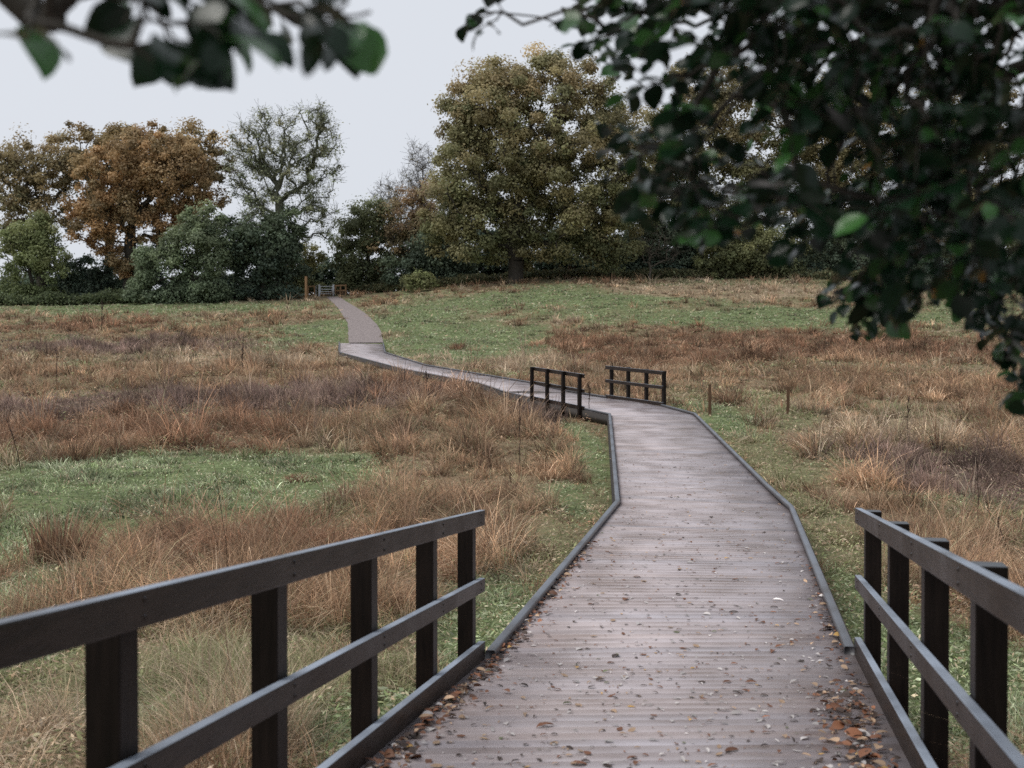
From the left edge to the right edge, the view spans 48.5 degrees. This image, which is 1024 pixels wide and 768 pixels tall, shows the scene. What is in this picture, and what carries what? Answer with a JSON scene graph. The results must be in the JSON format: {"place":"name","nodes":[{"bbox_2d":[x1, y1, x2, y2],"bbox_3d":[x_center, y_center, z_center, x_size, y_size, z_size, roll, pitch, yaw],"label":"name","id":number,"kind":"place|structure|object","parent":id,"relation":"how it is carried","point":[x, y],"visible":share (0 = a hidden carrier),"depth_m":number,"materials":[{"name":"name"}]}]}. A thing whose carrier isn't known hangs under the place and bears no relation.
{"place":"outdoors","nodes":[
{"label":"outdoors","id":0,"kind":"place"},
{"bbox_2d":[0,265,1023,767],"bbox_3d":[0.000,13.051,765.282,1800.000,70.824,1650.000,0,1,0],"label":"ground","id":1,"kind":"structure","parent":0,"point":[600,441],"depth_m":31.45,"materials":[{"name":"plant"}]},
{"bbox_2d":[3,406,21,472],"bbox_3d":[-10.505,1.155,23.933,0.379,1.436,0.167,0,1,27],"label":"dead stalk","id":2,"kind":"object","parent":1,"relation":"on","point":[14,440],"visible":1,"depth_m":23.92,"materials":[{"name":"brown plant"}]},
{"bbox_2d":[0,271,53,295],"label":"evergreen shrub","id":3,"kind":"object","parent":1,"relation":"on","point":[16,280],"visible":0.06,"depth_m":123.88,"materials":[{"name":"green plant"}]},
{"bbox_2d":[0,209,74,304],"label":"willow shrub","id":4,"kind":"object","parent":1,"relation":"on","point":[30,246],"visible":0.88,"depth_m":111.94,"materials":[{"name":"green plant"}]},
{"bbox_2d":[0,122,85,286],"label":"oak tree","id":5,"kind":"object","parent":1,"relation":"on","point":[11,160],"visible":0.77,"depth_m":117.61,"materials":[{"name":"brown plant"}]},
{"bbox_2d":[55,348,58,381],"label":"dead stalk","id":6,"kind":"object","parent":1,"relation":"on","point":[56,364],"visible":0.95,"depth_m":44.52,"materials":[{"name":"brown plant"}]},
{"bbox_2d":[22,497,111,565],"bbox_3d":[-6.186,2.039,15.929,1.299,0.976,1.286,0,1,0],"label":"grass tussock","id":7,"kind":"object","parent":1,"relation":"on","point":[53,537],"depth_m":15.74,"materials":[{"name":"plant"}]},
{"bbox_2d":[48,264,114,294],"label":"evergreen shrub","id":8,"kind":"object","parent":1,"relation":"on","point":[98,281],"visible":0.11,"depth_m":123.40,"materials":[{"name":"green plant"}]},
{"bbox_2d":[21,227,180,295],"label":"evergreen shrub","id":9,"kind":"object","parent":1,"relation":"on","point":[83,273],"visible":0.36,"depth_m":119.93,"materials":[{"name":"green plant"}]},
{"bbox_2d":[100,303,104,331],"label":"dead stalk","id":10,"kind":"object","parent":1,"relation":"on","point":[102,304],"visible":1,"depth_m":80.30,"materials":[{"name":"brown plant"}]},
{"bbox_2d":[0,284,286,305],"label":"undergrowth","id":11,"kind":"object","parent":1,"relation":"on","point":[56,298],"visible":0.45,"depth_m":110.86,"materials":[{"name":"green plant"}]},
{"bbox_2d":[43,116,244,286],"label":"oak tree","id":12,"kind":"object","parent":1,"relation":"on","point":[85,133],"visible":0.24,"depth_m":122.87,"materials":[{"name":"brown plant"}]},
{"bbox_2d":[57,118,232,289],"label":"oak tree","id":13,"kind":"object","parent":1,"relation":"on","point":[161,175],"visible":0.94,"depth_m":114.21,"materials":[{"name":"orange plant"}]},
{"bbox_2d":[120,199,239,304],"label":"hawthorn shrub","id":14,"kind":"object","parent":1,"relation":"on","point":[206,259],"visible":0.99,"depth_m":109.97,"materials":[{"name":"green plant"}]},
{"bbox_2d":[0,0,387,91],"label":"overhanging tree","id":15,"kind":"object","parent":1,"relation":"on","point":[218,31],"visible":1,"depth_m":1.36,"materials":[{"name":"green plant"}]},
{"bbox_2d":[165,270,236,286],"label":"evergreen shrub","id":16,"kind":"object","parent":1,"relation":"on","point":[223,274],"visible":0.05,"depth_m":124.30,"materials":[{"name":"green plant"}]},
{"bbox_2d":[201,612,250,647],"bbox_3d":[-2.809,2.492,11.531,0.760,0.400,0.817,-1,1,-32],"label":"grass tussock","id":17,"kind":"object","parent":1,"relation":"on","point":[235,629],"depth_m":11.55,"materials":[{"name":"beige plant"}]},
{"bbox_2d":[241,338,243,371],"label":"dead stalk","id":18,"kind":"object","parent":1,"relation":"on","point":[243,353],"visible":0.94,"depth_m":50.52,"materials":[{"name":"brown plant"}]},
{"bbox_2d":[212,200,312,299],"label":"evergreen shrub","id":19,"kind":"object","parent":1,"relation":"on","point":[271,253],"visible":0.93,"depth_m":113.21,"materials":[{"name":"green plant"}]},
{"bbox_2d":[233,273,317,293],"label":"evergreen shrub","id":20,"kind":"object","parent":1,"relation":"on","point":[273,281],"visible":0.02,"depth_m":123.72,"materials":[{"name":"green plant"}]},
{"bbox_2d":[217,96,349,294],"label":"ash tree","id":21,"kind":"object","parent":1,"relation":"on","point":[262,167],"visible":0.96,"depth_m":116.00,"materials":[{"name":"green plant"}]},
{"bbox_2d":[275,501,320,524],"bbox_3d":[-3.544,2.148,19.009,0.963,0.474,0.951,0,1,0],"label":"grass tussock","id":22,"kind":"object","parent":1,"relation":"on","point":[286,510],"depth_m":18.93,"materials":[{"name":"brown plant"}]},
{"bbox_2d":[283,471,318,482],"bbox_3d":[-4.334,1.907,23.506,0.926,0.223,0.899,0,1,0],"label":"grass tussock","id":23,"kind":"object","parent":1,"relation":"on","point":[293,479],"depth_m":23.34,"materials":[{"name":"plant"}]},
{"bbox_2d":[305,276,306,299],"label":"marker post","id":24,"kind":"object","parent":1,"relation":"on","point":[305,287],"visible":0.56,"depth_m":112.36,"materials":[{"name":"brown wood"}]},
{"bbox_2d":[286,240,329,295],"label":"hazel shrub","id":25,"kind":"object","parent":1,"relation":"on","point":[310,261],"visible":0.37,"depth_m":120.24,"materials":[{"name":"green plant"}]},
{"bbox_2d":[316,284,333,295],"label":"field gate","id":26,"kind":"structure","parent":1,"relation":"on","point":[319,291],"depth_m":117.44,"materials":[{"name":"metal"}]},
{"bbox_2d":[304,252,366,295],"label":"evergreen shrub","id":27,"kind":"object","parent":1,"relation":"on","point":[322,277],"visible":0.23,"depth_m":124.75,"materials":[{"name":"green plant"}]},
{"bbox_2d":[335,284,346,294],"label":"timber fence","id":28,"kind":"object","parent":1,"relation":"on","point":[345,290],"visible":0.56,"depth_m":117.70,"materials":[{"name":"brown wood"}]},
{"bbox_2d":[316,481,381,504],"bbox_3d":[-2.933,1.955,20.820,1.367,0.516,1.330,0,1,0],"label":"grass tussock","id":29,"kind":"object","parent":1,"relation":"on","point":[356,500],"depth_m":20.74,"materials":[{"name":"brown plant"}]},
{"bbox_2d":[327,296,382,342],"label":"gravel path","id":30,"kind":"structure","parent":1,"relation":"on","point":[361,325],"depth_m":83.87,"materials":[{"name":"beige gravel"}]},
{"bbox_2d":[320,193,407,292],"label":"hawthorn shrub","id":31,"kind":"object","parent":1,"relation":"on","point":[365,224],"visible":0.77,"depth_m":120.01,"materials":[{"name":"green plant"}]},
{"bbox_2d":[368,134,437,220],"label":"bare tree","id":32,"kind":"object","parent":1,"relation":"on","point":[422,167],"visible":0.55,"depth_m":126.06,"materials":[{"name":"brown plant"}]},
{"bbox_2d":[362,176,473,275],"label":"field maple","id":33,"kind":"object","parent":1,"relation":"on","point":[408,231],"visible":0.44,"depth_m":119.48,"materials":[{"name":"brown plant"}]},
{"bbox_2d":[399,268,440,291],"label":"bramble shrub","id":34,"kind":"object","parent":1,"relation":"on","point":[415,281],"visible":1,"depth_m":112.54,"materials":[{"name":"green plant"}]},
{"bbox_2d":[375,230,478,289],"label":"evergreen shrub","id":35,"kind":"object","parent":1,"relation":"on","point":[446,266],"visible":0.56,"depth_m":116.83,"materials":[{"name":"green plant"}]},
{"bbox_2d":[459,224,536,280],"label":"evergreen shrub","id":36,"kind":"object","parent":1,"relation":"on","point":[493,269],"visible":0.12,"depth_m":126.39,"materials":[{"name":"green plant"}]},
{"bbox_2d":[518,389,524,463],"bbox_3d":[0.175,0.940,24.858,0.103,1.660,0.254,1,1,40],"label":"dead stalk","id":37,"kind":"object","parent":1,"relation":"on","point":[520,422],"visible":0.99,"depth_m":24.83,"materials":[{"name":"brown plant"}]},
{"bbox_2d":[412,41,656,281],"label":"oak tree","id":38,"kind":"object","parent":1,"relation":"on","point":[533,174],"visible":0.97,"depth_m":109.71,"materials":[{"name":"green plant"}]},
{"bbox_2d":[527,224,592,275],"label":"evergreen shrub","id":39,"kind":"object","parent":1,"relation":"on","point":[545,266],"visible":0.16,"depth_m":127.07,"materials":[{"name":"green plant"}]},
{"bbox_2d":[338,341,910,767],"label":"boardwalk","id":40,"kind":"structure","parent":1,"relation":"on","point":[650,434],"depth_m":9.19,"materials":[{"name":"grey wood"}]},
{"bbox_2d":[0,510,484,767],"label":"railing","id":41,"kind":"object","parent":40,"relation":"attached to","point":[103,629],"visible":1,"depth_m":4.63,"materials":[{"name":"grey wood"}]},
{"bbox_2d":[430,763,441,766],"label":"fallen leaf","id":42,"kind":"object","parent":40,"relation":"on","point":[436,765],"visible":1,"depth_m":5.55,"materials":[{"name":"brown plant"}]},
{"bbox_2d":[530,367,584,420],"bbox_3d":[1.345,0.415,34.976,0.157,1.892,3.554,0,1,-24],"label":"railing","id":43,"kind":"object","parent":40,"relation":"attached to","point":[579,390],"visible":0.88,"depth_m":34.44,"materials":[{"name":"black wood"}]},
{"bbox_2d":[365,456,900,767],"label":"leaf litter","id":44,"kind":"object","parent":40,"relation":"on","point":[862,735],"visible":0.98,"depth_m":6.79,"materials":[{"name":"brown plant"}]},
{"bbox_2d":[605,366,665,405],"bbox_3d":[3.875,0.320,35.995,0.157,1.808,3.294,0,1,-27],"label":"railing","id":45,"kind":"object","parent":40,"relation":"attached to","point":[611,381],"visible":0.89,"depth_m":35.75,"materials":[{"name":"black wood"}]},
{"bbox_2d":[854,508,1023,767],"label":"railing","id":46,"kind":"object","parent":40,"relation":"attached to","point":[992,593],"visible":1,"depth_m":5.48,"materials":[{"name":"grey wood"}]},
{"bbox_2d":[582,210,670,267],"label":"evergreen shrub","id":47,"kind":"object","parent":1,"relation":"on","point":[608,236],"depth_m":128.08,"materials":[{"name":"green plant"}]},
{"bbox_2d":[347,266,908,292],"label":"undergrowth","id":48,"kind":"object","parent":1,"relation":"on","point":[550,273],"visible":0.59,"depth_m":114.65,"materials":[{"name":"green plant"}]},
{"bbox_2d":[589,211,699,277],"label":"evergreen shrub","id":49,"kind":"object","parent":1,"relation":"on","point":[689,251],"visible":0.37,"depth_m":116.98,"materials":[{"name":"green plant"}]},
{"bbox_2d":[625,226,683,278],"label":"bare shrub","id":50,"kind":"object","parent":1,"relation":"on","point":[650,257],"visible":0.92,"depth_m":112.75,"materials":[{"name":"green plant"}]},
{"bbox_2d":[618,52,801,268],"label":"oak tree","id":51,"kind":"object","parent":1,"relation":"on","point":[724,127],"visible":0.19,"depth_m":118.33,"materials":[{"name":"green plant"}]},
{"bbox_2d":[708,384,711,414],"bbox_3d":[5.938,0.668,34.134,0.090,1.322,0.090,0,1,17],"label":"stake","id":52,"kind":"object","parent":1,"relation":"on","point":[709,399],"visible":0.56,"depth_m":34.09,"materials":[{"name":"brown wood"}]},
{"bbox_2d":[668,218,776,268],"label":"evergreen shrub","id":53,"kind":"object","parent":1,"relation":"on","point":[739,243],"visible":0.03,"depth_m":129.08,"materials":[{"name":"green plant"}]},
{"bbox_2d":[455,0,1023,415],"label":"overhanging tree","id":54,"kind":"object","parent":1,"relation":"on","point":[928,165],"visible":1,"depth_m":2.13,"materials":[{"name":"green plant"}]},
{"bbox_2d":[690,218,810,278],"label":"hazel shrub","id":55,"kind":"object","parent":1,"relation":"on","point":[729,257],"visible":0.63,"depth_m":113.59,"materials":[{"name":"green plant"}]},
{"bbox_2d":[786,387,789,413],"bbox_3d":[8.324,0.691,34.314,0.113,1.225,0.097,0,1,17],"label":"stake","id":56,"kind":"object","parent":1,"relation":"on","point":[788,401],"visible":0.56,"depth_m":34.27,"materials":[{"name":"brown wood"}]},
{"bbox_2d":[747,214,868,264],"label":"evergreen shrub","id":57,"kind":"object","parent":1,"relation":"on","point":[786,225],"visible":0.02,"depth_m":127.79,"materials":[{"name":"green plant"}]},
{"bbox_2d":[749,68,908,252],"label":"oak tree","id":58,"kind":"object","parent":1,"relation":"on","point":[809,155],"visible":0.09,"depth_m":119.84,"materials":[{"name":"green plant"}]},
{"bbox_2d":[723,228,953,277],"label":"evergreen shrub","id":59,"kind":"object","parent":1,"relation":"on","point":[835,256],"visible":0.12,"depth_m":115.60,"materials":[{"name":"green plant"}]},
{"bbox_2d":[907,395,910,430],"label":"dead stalk","id":60,"kind":"object","parent":1,"relation":"on","point":[908,409],"visible":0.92,"depth_m":28.55,"materials":[{"name":"brown plant"}]},
{"bbox_2d":[859,219,965,266],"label":"evergreen shrub","id":61,"kind":"object","parent":1,"relation":"on","point":[950,256],"visible":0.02,"depth_m":126.65,"materials":[{"name":"green plant"}]},
{"bbox_2d":[915,240,1018,283],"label":"evergreen shrub","id":62,"kind":"object","parent":1,"relation":"on","point":[1016,243],"visible":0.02,"depth_m":103.20,"materials":[{"name":"green plant"}]},
{"bbox_2d":[914,89,1023,262],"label":"oak tree","id":63,"kind":"object","parent":1,"relation":"on","point":[1013,94],"visible":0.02,"depth_m":114.27,"materials":[{"name":"green plant"}]},
{"bbox_2d":[975,456,980,514],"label":"dead stalk","id":64,"kind":"object","parent":1,"relation":"on","point":[979,495],"visible":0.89,"depth_m":17.58,"materials":[{"name":"brown plant"}]},
{"bbox_2d":[985,500,1013,560],"bbox_3d":[6.683,2.038,15.620,0.421,0.904,0.129,0,1,0],"label":"dead stalk","id":65,"kind":"object","parent":1,"relation":"on","point":[998,518],"visible":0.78,"depth_m":15.61,"materials":[{"name":"brown plant"}]},
{"bbox_2d":[0,0,1023,294],"label":"sky","id":66,"kind":"structure","parent":0,"point":[95,88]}
]}

